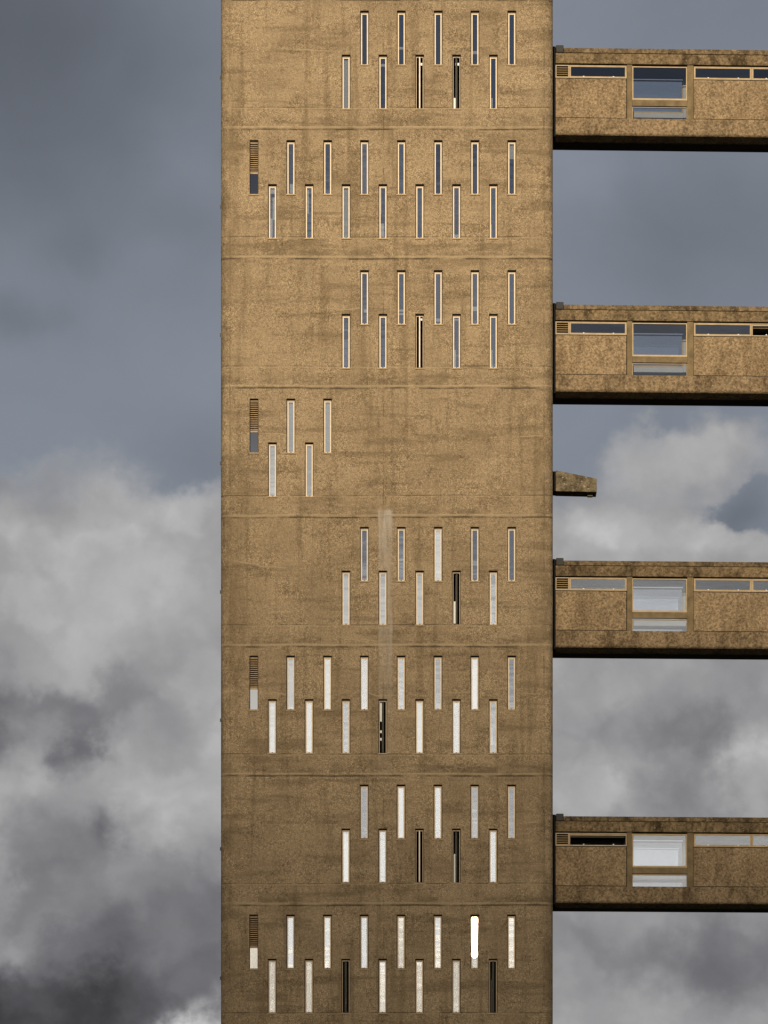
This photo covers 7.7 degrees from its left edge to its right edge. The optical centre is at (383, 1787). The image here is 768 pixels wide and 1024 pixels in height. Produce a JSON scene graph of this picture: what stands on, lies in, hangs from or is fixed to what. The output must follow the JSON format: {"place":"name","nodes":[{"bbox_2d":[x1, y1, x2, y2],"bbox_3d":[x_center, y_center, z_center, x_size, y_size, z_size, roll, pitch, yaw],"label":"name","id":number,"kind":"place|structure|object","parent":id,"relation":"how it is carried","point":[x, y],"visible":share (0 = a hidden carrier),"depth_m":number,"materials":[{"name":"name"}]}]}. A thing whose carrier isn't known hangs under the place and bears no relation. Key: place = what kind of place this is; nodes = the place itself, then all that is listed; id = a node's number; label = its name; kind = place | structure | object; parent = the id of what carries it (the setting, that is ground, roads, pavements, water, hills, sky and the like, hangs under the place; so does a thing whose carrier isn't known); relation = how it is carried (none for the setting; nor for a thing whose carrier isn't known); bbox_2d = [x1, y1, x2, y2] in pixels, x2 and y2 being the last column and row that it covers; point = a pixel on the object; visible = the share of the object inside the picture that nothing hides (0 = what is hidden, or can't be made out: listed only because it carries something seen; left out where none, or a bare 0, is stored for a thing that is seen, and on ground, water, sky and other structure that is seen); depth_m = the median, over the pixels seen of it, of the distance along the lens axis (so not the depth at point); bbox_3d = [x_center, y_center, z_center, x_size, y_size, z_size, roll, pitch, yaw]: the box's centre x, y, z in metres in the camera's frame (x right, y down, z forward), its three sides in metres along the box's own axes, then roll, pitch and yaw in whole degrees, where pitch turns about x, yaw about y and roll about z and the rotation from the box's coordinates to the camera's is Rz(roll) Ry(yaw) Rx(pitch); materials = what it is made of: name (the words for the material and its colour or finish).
{"place":"outdoors","nodes":[
{"label":"outdoors","id":0,"kind":"place"},
{"bbox_2d":[0,0,767,1023],"label":"sky","id":1,"kind":"structure","parent":0,"point":[110,110],"materials":[{"name":"grey"}]},
{"bbox_2d":[220,0,596,1023],"bbox_3d":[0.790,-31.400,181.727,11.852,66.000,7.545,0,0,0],"label":"tower","id":2,"kind":"structure","parent":0,"point":[392,482],"depth_m":178.00,"materials":[{"name":"concrete"}]},
{"bbox_2d":[249,140,258,195],"bbox_3d":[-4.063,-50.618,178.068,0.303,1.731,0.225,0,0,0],"label":"window","id":3,"kind":"structure","parent":2,"relation":"in","point":[253,174],"depth_m":178.14,"materials":[{"name":"brown metal"}]},
{"bbox_2d":[249,399,258,453],"bbox_3d":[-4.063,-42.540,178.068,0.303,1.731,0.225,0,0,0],"label":"window","id":4,"kind":"structure","parent":2,"relation":"in","point":[253,434],"depth_m":178.14,"materials":[{"name":"brown metal"}]},
{"bbox_2d":[249,656,258,710],"bbox_3d":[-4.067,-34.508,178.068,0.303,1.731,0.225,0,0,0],"label":"window","id":5,"kind":"structure","parent":2,"relation":"in","point":[253,689],"depth_m":178.14,"materials":[{"name":"white glass"}]},
{"bbox_2d":[249,915,258,969],"bbox_3d":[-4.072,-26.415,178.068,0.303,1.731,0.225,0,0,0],"label":"window","id":6,"kind":"structure","parent":2,"relation":"in","point":[253,950],"depth_m":178.14,"materials":[{"name":"brown metal"}]},
{"bbox_2d":[267,699,276,753],"bbox_3d":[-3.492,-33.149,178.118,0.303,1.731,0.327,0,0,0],"label":"window","id":7,"kind":"structure","parent":2,"relation":"in","point":[272,704],"depth_m":178.27,"materials":[{"name":"glass"}]},
{"bbox_2d":[267,959,276,1013],"bbox_3d":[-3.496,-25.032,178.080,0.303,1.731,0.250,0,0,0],"label":"window","id":8,"kind":"structure","parent":2,"relation":"in","point":[269,1012],"depth_m":178.14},
{"bbox_2d":[268,184,276,239],"bbox_3d":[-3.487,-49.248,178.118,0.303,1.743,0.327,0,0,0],"label":"window","id":9,"kind":"structure","parent":2,"relation":"in","point":[272,188],"depth_m":178.14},
{"bbox_2d":[268,443,276,497],"bbox_3d":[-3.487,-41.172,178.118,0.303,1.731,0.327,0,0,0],"label":"window","id":10,"kind":"structure","parent":2,"relation":"in","point":[272,447],"depth_m":178.21,"materials":[{"name":"glass"}]},
{"bbox_2d":[286,915,294,969],"bbox_3d":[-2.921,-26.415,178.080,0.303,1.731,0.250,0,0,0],"label":"window","id":11,"kind":"structure","parent":2,"relation":"in","point":[287,916],"depth_m":178.01,"materials":[{"name":"wood"}]},
{"bbox_2d":[286,140,295,195],"bbox_3d":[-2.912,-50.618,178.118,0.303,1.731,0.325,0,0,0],"label":"window","id":12,"kind":"structure","parent":2,"relation":"in","point":[292,186],"depth_m":178.14,"materials":[{"name":"wood"}]},
{"bbox_2d":[286,399,295,453],"bbox_3d":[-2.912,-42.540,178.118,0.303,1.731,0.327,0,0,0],"label":"window","id":13,"kind":"structure","parent":2,"relation":"in","point":[290,405],"depth_m":178.14,"materials":[{"name":"glass"}]},
{"bbox_2d":[286,656,295,710],"bbox_3d":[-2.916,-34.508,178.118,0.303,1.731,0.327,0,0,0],"label":"window","id":14,"kind":"structure","parent":2,"relation":"in","point":[290,662],"depth_m":178.27,"materials":[{"name":"glass"}]},
{"bbox_2d":[304,184,313,239],"bbox_3d":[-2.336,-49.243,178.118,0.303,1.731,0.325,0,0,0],"label":"window","id":15,"kind":"structure","parent":2,"relation":"in","point":[307,185],"depth_m":178.14,"materials":[{"name":"wood"}]},
{"bbox_2d":[304,443,313,497],"bbox_3d":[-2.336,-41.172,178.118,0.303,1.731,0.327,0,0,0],"label":"window","id":16,"kind":"structure","parent":2,"relation":"in","point":[309,446],"depth_m":178.27,"materials":[{"name":"glass"}]},
{"bbox_2d":[304,699,313,753],"bbox_3d":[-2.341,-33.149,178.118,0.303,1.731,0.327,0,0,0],"label":"window","id":17,"kind":"structure","parent":2,"relation":"in","point":[308,704],"depth_m":178.27,"materials":[{"name":"glass"}]},
{"bbox_2d":[304,959,313,1013],"bbox_3d":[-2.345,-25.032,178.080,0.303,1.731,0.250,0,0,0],"label":"window","id":18,"kind":"structure","parent":2,"relation":"in","point":[306,1012],"depth_m":178.14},
{"bbox_2d":[322,915,331,969],"bbox_3d":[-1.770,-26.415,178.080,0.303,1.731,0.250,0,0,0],"label":"window","id":19,"kind":"structure","parent":2,"relation":"in","point":[324,916],"depth_m":178.01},
{"bbox_2d":[323,656,331,710],"bbox_3d":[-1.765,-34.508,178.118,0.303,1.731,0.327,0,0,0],"label":"window","id":20,"kind":"structure","parent":2,"relation":"in","point":[328,661],"depth_m":178.27,"materials":[{"name":"glass"}]},
{"bbox_2d":[323,140,332,195],"bbox_3d":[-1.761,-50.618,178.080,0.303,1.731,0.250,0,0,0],"label":"window","id":21,"kind":"structure","parent":2,"relation":"in","point":[324,141],"depth_m":178.14,"materials":[{"name":"wood"}]},
{"bbox_2d":[323,399,332,453],"bbox_3d":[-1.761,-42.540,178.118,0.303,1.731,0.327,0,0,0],"label":"window","id":22,"kind":"structure","parent":2,"relation":"in","point":[327,405],"depth_m":178.27,"materials":[{"name":"glass"}]},
{"bbox_2d":[341,55,350,109],"bbox_3d":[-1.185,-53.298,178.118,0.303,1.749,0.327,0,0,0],"label":"window","id":23,"kind":"structure","parent":2,"relation":"in","point":[345,60],"depth_m":178.14,"materials":[{"name":"glass"}]},
{"bbox_2d":[341,184,350,239],"bbox_3d":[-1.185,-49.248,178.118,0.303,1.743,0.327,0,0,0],"label":"window","id":24,"kind":"structure","parent":2,"relation":"in","point":[345,187],"depth_m":178.14,"materials":[{"name":"glass"}]},
{"bbox_2d":[341,314,350,368],"bbox_3d":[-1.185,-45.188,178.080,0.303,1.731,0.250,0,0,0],"label":"window","id":25,"kind":"structure","parent":2,"relation":"in","point":[343,317],"depth_m":178.14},
{"bbox_2d":[341,571,350,625],"bbox_3d":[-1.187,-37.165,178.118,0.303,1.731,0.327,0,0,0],"label":"window","id":26,"kind":"structure","parent":2,"relation":"in","point":[345,576],"depth_m":178.14,"materials":[{"name":"glass"}]},
{"bbox_2d":[341,699,350,753],"bbox_3d":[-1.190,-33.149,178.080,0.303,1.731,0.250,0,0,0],"label":"window","id":27,"kind":"structure","parent":2,"relation":"in","point":[343,702],"depth_m":178.14,"materials":[{"name":"wood"}]},
{"bbox_2d":[341,829,350,883],"bbox_3d":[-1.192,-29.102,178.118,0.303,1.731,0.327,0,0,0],"label":"window","id":28,"kind":"structure","parent":2,"relation":"in","point":[345,833],"depth_m":178.14,"materials":[{"name":"glass"}]},
{"bbox_2d":[341,959,350,1013],"bbox_3d":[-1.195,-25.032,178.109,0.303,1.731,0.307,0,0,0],"label":"window","id":29,"kind":"structure","parent":2,"relation":"in","point":[345,961],"depth_m":178.14,"materials":[{"name":"wood"}]},
{"bbox_2d":[359,656,368,710],"bbox_3d":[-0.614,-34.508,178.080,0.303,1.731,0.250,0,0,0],"label":"window","id":30,"kind":"structure","parent":2,"relation":"in","point":[361,709],"depth_m":178.14,"materials":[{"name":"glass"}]},
{"bbox_2d":[359,785,368,839],"bbox_3d":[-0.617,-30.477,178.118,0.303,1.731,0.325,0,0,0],"label":"window","id":31,"kind":"structure","parent":2,"relation":"in","point":[361,786],"depth_m":178.14,"materials":[{"name":"wood"}]},
{"bbox_2d":[359,915,368,969],"bbox_3d":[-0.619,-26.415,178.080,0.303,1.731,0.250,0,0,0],"label":"window","id":32,"kind":"structure","parent":2,"relation":"in","point":[361,916],"depth_m":178.14,"materials":[{"name":"wood"}]},
{"bbox_2d":[360,11,368,65],"bbox_3d":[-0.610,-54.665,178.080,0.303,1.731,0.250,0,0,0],"label":"window","id":33,"kind":"structure","parent":2,"relation":"in","point":[361,14],"depth_m":178.01,"materials":[{"name":"wood"}]},
{"bbox_2d":[360,140,368,195],"bbox_3d":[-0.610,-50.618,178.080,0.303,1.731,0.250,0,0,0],"label":"window","id":34,"kind":"structure","parent":2,"relation":"in","point":[361,141],"depth_m":178.01,"materials":[{"name":"wood"}]},
{"bbox_2d":[360,270,368,325],"bbox_3d":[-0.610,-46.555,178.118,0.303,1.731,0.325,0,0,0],"label":"window","id":35,"kind":"structure","parent":2,"relation":"in","point":[361,271],"depth_m":178.01,"materials":[{"name":"wood"}]},
{"bbox_2d":[360,527,368,581],"bbox_3d":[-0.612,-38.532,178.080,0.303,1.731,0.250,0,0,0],"label":"window","id":36,"kind":"structure","parent":2,"relation":"in","point":[361,530],"depth_m":178.01,"materials":[{"name":"wood"}]},
{"bbox_2d":[378,959,386,1013],"bbox_3d":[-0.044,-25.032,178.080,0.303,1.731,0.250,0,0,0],"label":"window","id":37,"kind":"structure","parent":2,"relation":"in","point":[379,1012],"depth_m":178.05,"materials":[{"name":"wood"}]},
{"bbox_2d":[378,55,387,109],"bbox_3d":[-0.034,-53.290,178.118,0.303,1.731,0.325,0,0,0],"label":"window","id":38,"kind":"structure","parent":2,"relation":"in","point":[380,65],"depth_m":178.14,"materials":[{"name":"wood"}]},
{"bbox_2d":[378,184,387,239],"bbox_3d":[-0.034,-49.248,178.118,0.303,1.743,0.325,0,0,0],"label":"window","id":39,"kind":"structure","parent":2,"relation":"in","point":[381,226],"depth_m":178.14,"materials":[{"name":"wood"}]},
{"bbox_2d":[378,314,387,368],"bbox_3d":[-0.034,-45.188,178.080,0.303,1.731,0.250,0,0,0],"label":"window","id":40,"kind":"structure","parent":2,"relation":"in","point":[380,317],"depth_m":178.14,"materials":[{"name":"wood"}]},
{"bbox_2d":[378,571,387,625],"bbox_3d":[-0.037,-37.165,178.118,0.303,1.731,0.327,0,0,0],"label":"window","id":41,"kind":"structure","parent":2,"relation":"in","point":[382,577],"depth_m":178.27,"materials":[{"name":"glass"}]},
{"bbox_2d":[378,699,387,753],"bbox_3d":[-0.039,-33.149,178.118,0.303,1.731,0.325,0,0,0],"label":"window","id":42,"kind":"structure","parent":2,"relation":"in","point":[380,703],"depth_m":178.14,"materials":[{"name":"glass"}]},
{"bbox_2d":[378,829,387,883],"bbox_3d":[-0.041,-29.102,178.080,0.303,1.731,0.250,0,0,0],"label":"window","id":43,"kind":"structure","parent":2,"relation":"in","point":[379,830],"depth_m":178.14,"materials":[{"name":"wood"}]},
{"bbox_2d":[396,11,405,65],"bbox_3d":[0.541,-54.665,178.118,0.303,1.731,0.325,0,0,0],"label":"window","id":44,"kind":"structure","parent":2,"relation":"in","point":[399,48],"depth_m":178.14,"materials":[{"name":"wood"}]},
{"bbox_2d":[396,140,405,195],"bbox_3d":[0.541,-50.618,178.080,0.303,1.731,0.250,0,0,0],"label":"window","id":45,"kind":"structure","parent":2,"relation":"in","point":[399,141],"depth_m":178.14,"materials":[{"name":"wood"}]},
{"bbox_2d":[396,270,405,325],"bbox_3d":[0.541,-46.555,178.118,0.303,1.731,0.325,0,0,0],"label":"window","id":46,"kind":"structure","parent":2,"relation":"in","point":[399,271],"depth_m":178.14,"materials":[{"name":"wood"}]},
{"bbox_2d":[396,527,405,581],"bbox_3d":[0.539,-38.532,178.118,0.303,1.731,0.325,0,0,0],"label":"window","id":47,"kind":"structure","parent":2,"relation":"in","point":[398,530],"depth_m":178.14,"materials":[{"name":"wood"}]},
{"bbox_2d":[396,656,405,710],"bbox_3d":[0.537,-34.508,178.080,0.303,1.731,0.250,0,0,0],"label":"window","id":48,"kind":"structure","parent":2,"relation":"in","point":[398,709],"depth_m":178.14,"materials":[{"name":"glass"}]},
{"bbox_2d":[396,785,405,839],"bbox_3d":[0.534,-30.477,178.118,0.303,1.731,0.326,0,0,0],"label":"window","id":49,"kind":"structure","parent":2,"relation":"in","point":[400,788],"depth_m":178.14,"materials":[{"name":"glass"}]},
{"bbox_2d":[396,915,405,969],"bbox_3d":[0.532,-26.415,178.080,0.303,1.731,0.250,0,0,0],"label":"window","id":50,"kind":"structure","parent":2,"relation":"in","point":[398,916],"depth_m":178.14,"materials":[{"name":"wood"}]},
{"bbox_2d":[415,699,423,753],"bbox_3d":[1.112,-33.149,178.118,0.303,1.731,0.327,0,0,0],"label":"window","id":51,"kind":"structure","parent":2,"relation":"in","point":[419,705],"depth_m":178.23,"materials":[{"name":"glass"}]},
{"bbox_2d":[415,829,423,883],"bbox_3d":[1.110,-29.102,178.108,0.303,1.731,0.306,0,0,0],"label":"window","id":52,"kind":"structure","parent":2,"relation":"in","point":[419,830],"depth_m":178.01,"materials":[{"name":"wood"}]},
{"bbox_2d":[415,959,423,1013],"bbox_3d":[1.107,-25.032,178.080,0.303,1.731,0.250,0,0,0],"label":"window","id":53,"kind":"structure","parent":2,"relation":"in","point":[416,1012],"depth_m":178.05,"materials":[{"name":"wood"}]},
{"bbox_2d":[415,55,424,109],"bbox_3d":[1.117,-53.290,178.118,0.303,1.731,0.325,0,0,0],"label":"window","id":54,"kind":"structure","parent":2,"relation":"in","point":[420,64],"depth_m":178.05,"materials":[{"name":"wood"}]},
{"bbox_2d":[415,184,424,239],"bbox_3d":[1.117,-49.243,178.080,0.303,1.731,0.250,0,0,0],"label":"window","id":55,"kind":"structure","parent":2,"relation":"in","point":[416,185],"depth_m":178.14,"materials":[{"name":"wood"}]},
{"bbox_2d":[415,314,424,368],"bbox_3d":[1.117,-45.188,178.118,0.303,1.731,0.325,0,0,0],"label":"window","id":56,"kind":"structure","parent":2,"relation":"in","point":[415,314],"depth_m":178.05,"materials":[{"name":"wood"}]},
{"bbox_2d":[415,571,424,625],"bbox_3d":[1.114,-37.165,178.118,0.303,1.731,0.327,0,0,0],"label":"window","id":57,"kind":"structure","parent":2,"relation":"in","point":[419,577],"depth_m":178.27,"materials":[{"name":"glass"}]},
{"bbox_2d":[433,11,442,65],"bbox_3d":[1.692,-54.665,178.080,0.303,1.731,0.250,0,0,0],"label":"window","id":58,"kind":"structure","parent":2,"relation":"in","point":[441,14],"depth_m":178.14,"materials":[{"name":"stone"}]},
{"bbox_2d":[433,140,442,195],"bbox_3d":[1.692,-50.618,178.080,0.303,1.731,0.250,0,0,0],"label":"window","id":59,"kind":"structure","parent":2,"relation":"in","point":[440,142],"depth_m":178.14,"materials":[{"name":"wood"}]},
{"bbox_2d":[433,270,442,325],"bbox_3d":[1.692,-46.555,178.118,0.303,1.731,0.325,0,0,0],"label":"window","id":60,"kind":"structure","parent":2,"relation":"in","point":[440,272],"depth_m":178.14,"materials":[{"name":"stone"}]},
{"bbox_2d":[433,527,442,581],"bbox_3d":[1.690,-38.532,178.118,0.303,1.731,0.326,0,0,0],"label":"window","id":61,"kind":"structure","parent":2,"relation":"in","point":[437,532],"depth_m":178.14,"materials":[{"name":"glass"}]},
{"bbox_2d":[433,656,442,710],"bbox_3d":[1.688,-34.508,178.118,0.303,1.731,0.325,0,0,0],"label":"window","id":62,"kind":"structure","parent":2,"relation":"in","point":[436,705],"depth_m":178.14,"materials":[{"name":"glass"}]},
{"bbox_2d":[433,785,442,839],"bbox_3d":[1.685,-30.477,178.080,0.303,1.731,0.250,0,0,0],"label":"window","id":63,"kind":"structure","parent":2,"relation":"in","point":[435,786],"depth_m":178.14,"materials":[{"name":"stone"}]},
{"bbox_2d":[433,915,442,969],"bbox_3d":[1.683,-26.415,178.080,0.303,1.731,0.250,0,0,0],"label":"window","id":64,"kind":"structure","parent":2,"relation":"in","point":[434,916],"depth_m":178.14,"materials":[{"name":"stone"}]},
{"bbox_2d":[451,829,460,883],"bbox_3d":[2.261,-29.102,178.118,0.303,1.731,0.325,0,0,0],"label":"window","id":65,"kind":"structure","parent":2,"relation":"in","point":[455,855],"depth_m":178.10,"materials":[{"name":"glass"}]},
{"bbox_2d":[451,959,460,1013],"bbox_3d":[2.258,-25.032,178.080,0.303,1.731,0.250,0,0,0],"label":"window","id":66,"kind":"structure","parent":2,"relation":"in","point":[453,1012],"depth_m":178.14,"materials":[{"name":"wood"}]},
{"bbox_2d":[452,55,460,109],"bbox_3d":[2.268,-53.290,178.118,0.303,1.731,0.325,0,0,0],"label":"window","id":67,"kind":"structure","parent":2,"relation":"in","point":[456,64],"depth_m":178.01,"materials":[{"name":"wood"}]},
{"bbox_2d":[452,184,460,239],"bbox_3d":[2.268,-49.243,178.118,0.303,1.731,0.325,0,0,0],"label":"window","id":68,"kind":"structure","parent":2,"relation":"in","point":[454,237],"depth_m":178.10,"materials":[{"name":"wood"}]},
{"bbox_2d":[452,314,460,368],"bbox_3d":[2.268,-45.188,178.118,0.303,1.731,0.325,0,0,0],"label":"window","id":69,"kind":"structure","parent":2,"relation":"in","point":[453,351],"depth_m":178.14,"materials":[{"name":"wood"}]},
{"bbox_2d":[452,571,460,625],"bbox_3d":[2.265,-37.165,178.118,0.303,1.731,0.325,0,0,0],"label":"window","id":70,"kind":"structure","parent":2,"relation":"in","point":[455,603],"depth_m":178.05,"materials":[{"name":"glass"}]},
{"bbox_2d":[452,699,460,753],"bbox_3d":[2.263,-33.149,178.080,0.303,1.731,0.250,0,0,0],"label":"window","id":71,"kind":"structure","parent":2,"relation":"in","point":[453,702],"depth_m":178.01,"materials":[{"name":"stone"}]},
{"bbox_2d":[470,11,479,65],"bbox_3d":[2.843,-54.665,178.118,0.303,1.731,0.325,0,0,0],"label":"window","id":72,"kind":"structure","parent":2,"relation":"in","point":[472,52],"depth_m":178.14,"materials":[{"name":"wood"}]},
{"bbox_2d":[470,140,479,195],"bbox_3d":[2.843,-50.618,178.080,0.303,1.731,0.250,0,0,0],"label":"window","id":73,"kind":"structure","parent":2,"relation":"in","point":[472,141],"depth_m":178.14,"materials":[{"name":"stone"}]},
{"bbox_2d":[470,270,479,325],"bbox_3d":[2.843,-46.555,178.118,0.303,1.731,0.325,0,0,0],"label":"window","id":74,"kind":"structure","parent":2,"relation":"in","point":[472,271],"depth_m":178.14,"materials":[{"name":"stone"}]},
{"bbox_2d":[470,527,479,581],"bbox_3d":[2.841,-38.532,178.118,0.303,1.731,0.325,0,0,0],"label":"window","id":75,"kind":"structure","parent":2,"relation":"in","point":[473,563],"depth_m":178.14,"materials":[{"name":"stone"}]},
{"bbox_2d":[470,656,479,710],"bbox_3d":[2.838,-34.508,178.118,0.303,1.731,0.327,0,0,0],"label":"window","id":76,"kind":"structure","parent":2,"relation":"in","point":[474,662],"depth_m":178.27,"materials":[{"name":"glass"}]},
{"bbox_2d":[470,785,479,839],"bbox_3d":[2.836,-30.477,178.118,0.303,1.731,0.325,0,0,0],"label":"window","id":77,"kind":"structure","parent":2,"relation":"in","point":[471,786],"depth_m":178.14,"materials":[{"name":"stone"}]},
{"bbox_2d":[470,915,479,969],"bbox_3d":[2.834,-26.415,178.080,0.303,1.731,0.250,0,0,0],"label":"window","id":78,"kind":"structure","parent":2,"relation":"in","point":[471,916],"depth_m":178.05,"materials":[{"name":"stone"}]},
{"bbox_2d":[488,571,497,625],"bbox_3d":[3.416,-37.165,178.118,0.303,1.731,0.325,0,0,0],"label":"window","id":79,"kind":"structure","parent":2,"relation":"in","point":[490,603],"depth_m":178.14,"materials":[{"name":"glass"}]},
{"bbox_2d":[488,699,497,753],"bbox_3d":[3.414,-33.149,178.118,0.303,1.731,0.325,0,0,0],"label":"window","id":80,"kind":"structure","parent":2,"relation":"in","point":[490,729],"depth_m":178.14,"materials":[{"name":"wood"}]},
{"bbox_2d":[488,829,497,883],"bbox_3d":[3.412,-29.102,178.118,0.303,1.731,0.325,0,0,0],"label":"window","id":81,"kind":"structure","parent":2,"relation":"in","point":[490,830],"depth_m":178.14,"materials":[{"name":"wood"}]},
{"bbox_2d":[488,959,497,1013],"bbox_3d":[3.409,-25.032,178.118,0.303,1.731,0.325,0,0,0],"label":"window","id":82,"kind":"structure","parent":2,"relation":"in","point":[492,981],"depth_m":178.14,"materials":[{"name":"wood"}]},
{"bbox_2d":[489,55,497,109],"bbox_3d":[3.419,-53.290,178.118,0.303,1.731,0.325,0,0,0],"label":"window","id":83,"kind":"structure","parent":2,"relation":"in","point":[490,99],"depth_m":178.14,"materials":[{"name":"wood"}]},
{"bbox_2d":[489,184,497,239],"bbox_3d":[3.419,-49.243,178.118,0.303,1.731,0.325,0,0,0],"label":"window","id":84,"kind":"structure","parent":2,"relation":"in","point":[490,185],"depth_m":178.10,"materials":[{"name":"wood"}]},
{"bbox_2d":[489,314,497,368],"bbox_3d":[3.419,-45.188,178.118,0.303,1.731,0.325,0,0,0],"label":"window","id":85,"kind":"structure","parent":2,"relation":"in","point":[490,351],"depth_m":178.14,"materials":[{"name":"wood"}]},
{"bbox_2d":[507,785,515,839],"bbox_3d":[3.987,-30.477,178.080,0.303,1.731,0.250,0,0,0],"label":"window","id":86,"kind":"structure","parent":2,"relation":"in","point":[508,786],"depth_m":178.10,"materials":[{"name":"wood"}]},
{"bbox_2d":[507,915,515,969],"bbox_3d":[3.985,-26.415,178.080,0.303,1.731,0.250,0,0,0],"label":"window","id":87,"kind":"structure","parent":2,"relation":"in","point":[508,916],"depth_m":178.01,"materials":[{"name":"wood"}]},
{"bbox_2d":[507,11,516,65],"bbox_3d":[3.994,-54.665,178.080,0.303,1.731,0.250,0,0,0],"label":"window","id":88,"kind":"structure","parent":2,"relation":"in","point":[508,14],"depth_m":178.14,"materials":[{"name":"wood"}]},
{"bbox_2d":[507,140,516,195],"bbox_3d":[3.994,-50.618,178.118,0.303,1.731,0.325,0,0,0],"label":"window","id":89,"kind":"structure","parent":2,"relation":"in","point":[511,144],"depth_m":178.14,"materials":[{"name":"wood"}]},
{"bbox_2d":[507,270,516,325],"bbox_3d":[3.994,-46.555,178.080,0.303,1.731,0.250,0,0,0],"label":"window","id":90,"kind":"structure","parent":2,"relation":"in","point":[508,271],"depth_m":178.14,"materials":[{"name":"wood"}]},
{"bbox_2d":[507,527,516,581],"bbox_3d":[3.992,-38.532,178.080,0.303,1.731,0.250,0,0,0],"label":"window","id":91,"kind":"structure","parent":2,"relation":"in","point":[508,530],"depth_m":178.14,"materials":[{"name":"wood"}]},
{"bbox_2d":[507,656,516,710],"bbox_3d":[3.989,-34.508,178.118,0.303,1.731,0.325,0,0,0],"label":"window","id":92,"kind":"structure","parent":2,"relation":"in","point":[509,705],"depth_m":178.14,"materials":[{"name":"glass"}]},
{"bbox_2d":[553,45,767,151],"bbox_3d":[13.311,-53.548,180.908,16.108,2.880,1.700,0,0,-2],"label":"footbridge","id":93,"kind":"object","parent":2,"relation":"attached to","point":[723,102],"visible":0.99,"depth_m":180.01,"materials":[{"name":"brown concrete"}]},
{"bbox_2d":[569,65,626,77],"bbox_3d":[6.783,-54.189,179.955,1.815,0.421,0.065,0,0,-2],"label":"slot window","id":94,"kind":"structure","parent":93,"relation":"in","point":[570,66],"depth_m":179.93,"materials":[{"name":"beige wood"}]},
{"bbox_2d":[632,66,686,99],"bbox_3d":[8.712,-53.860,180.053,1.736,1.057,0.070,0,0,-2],"label":"tall window","id":95,"kind":"structure","parent":93,"relation":"in","point":[632,66],"depth_m":180.02,"materials":[{"name":"beige wood"}]},
{"bbox_2d":[694,67,751,79],"bbox_3d":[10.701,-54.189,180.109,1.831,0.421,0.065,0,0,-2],"label":"slot window","id":96,"kind":"structure","parent":93,"relation":"in","point":[750,68],"depth_m":180.11,"materials":[{"name":"beige wood"}]},
{"bbox_2d":[553,302,767,406],"bbox_3d":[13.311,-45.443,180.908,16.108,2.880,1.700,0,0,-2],"label":"footbridge","id":97,"kind":"object","parent":2,"relation":"attached to","point":[722,359],"visible":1,"depth_m":180.01,"materials":[{"name":"brown concrete"}]},
{"bbox_2d":[569,322,626,334],"bbox_3d":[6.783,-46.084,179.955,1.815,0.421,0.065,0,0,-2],"label":"slot window","id":98,"kind":"structure","parent":97,"relation":"in","point":[570,323],"depth_m":179.93,"materials":[{"name":"beige wood"}]},
{"bbox_2d":[633,334,682,367],"bbox_3d":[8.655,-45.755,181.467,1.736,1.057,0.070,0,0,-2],"label":"rear window","id":99,"kind":"structure","parent":97,"relation":"in","point":[633,334],"depth_m":181.43,"materials":[{"name":"grey glass"}]},
{"bbox_2d":[632,323,686,356],"bbox_3d":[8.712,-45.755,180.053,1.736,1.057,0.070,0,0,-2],"label":"tall window","id":100,"kind":"structure","parent":97,"relation":"in","point":[632,323],"depth_m":180.02,"materials":[{"name":"beige wood"}]},
{"bbox_2d":[694,323,751,335],"bbox_3d":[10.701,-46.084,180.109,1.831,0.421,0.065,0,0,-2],"label":"slot window","id":101,"kind":"structure","parent":97,"relation":"in","point":[694,323],"depth_m":180.11,"materials":[{"name":"beige wood"}]},
{"bbox_2d":[553,558,767,659],"bbox_3d":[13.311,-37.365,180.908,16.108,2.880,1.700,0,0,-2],"label":"footbridge","id":102,"kind":"object","parent":2,"relation":"attached to","point":[723,614],"visible":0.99,"depth_m":180.00,"materials":[{"name":"brown concrete"}]},
{"bbox_2d":[569,577,626,590],"bbox_3d":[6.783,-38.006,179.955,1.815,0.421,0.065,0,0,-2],"label":"slot window","id":103,"kind":"structure","parent":102,"relation":"in","point":[570,578],"depth_m":179.93,"materials":[{"name":"beige wood"}]},
{"bbox_2d":[632,578,686,611],"bbox_3d":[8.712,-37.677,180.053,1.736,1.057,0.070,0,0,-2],"label":"tall window","id":104,"kind":"structure","parent":102,"relation":"in","point":[632,578],"depth_m":180.02,"materials":[{"name":"beige wood"}]},
{"bbox_2d":[694,578,751,591],"bbox_3d":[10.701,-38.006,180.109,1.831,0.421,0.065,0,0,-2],"label":"slot window","id":105,"kind":"structure","parent":102,"relation":"in","point":[750,580],"depth_m":180.11,"materials":[{"name":"beige wood"}]},
{"bbox_2d":[553,814,767,912],"bbox_3d":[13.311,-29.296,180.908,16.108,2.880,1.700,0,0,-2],"label":"footbridge","id":106,"kind":"object","parent":2,"relation":"attached to","point":[723,868],"visible":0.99,"depth_m":180.00,"materials":[{"name":"brown concrete"}]},
{"bbox_2d":[569,833,626,845],"bbox_3d":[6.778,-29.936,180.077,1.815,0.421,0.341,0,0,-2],"label":"slot window","id":107,"kind":"structure","parent":106,"relation":"in","point":[578,834],"depth_m":179.93,"materials":[{"name":"beige wood"}]},
{"bbox_2d":[632,834,686,867],"bbox_3d":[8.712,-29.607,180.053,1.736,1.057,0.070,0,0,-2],"label":"tall window","id":108,"kind":"structure","parent":106,"relation":"in","point":[632,834],"depth_m":180.02,"materials":[{"name":"beige wood"}]},
{"bbox_2d":[694,834,751,846],"bbox_3d":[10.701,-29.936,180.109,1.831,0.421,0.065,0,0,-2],"label":"slot window","id":109,"kind":"structure","parent":106,"relation":"in","point":[750,835],"depth_m":180.11,"materials":[{"name":"beige wood"}]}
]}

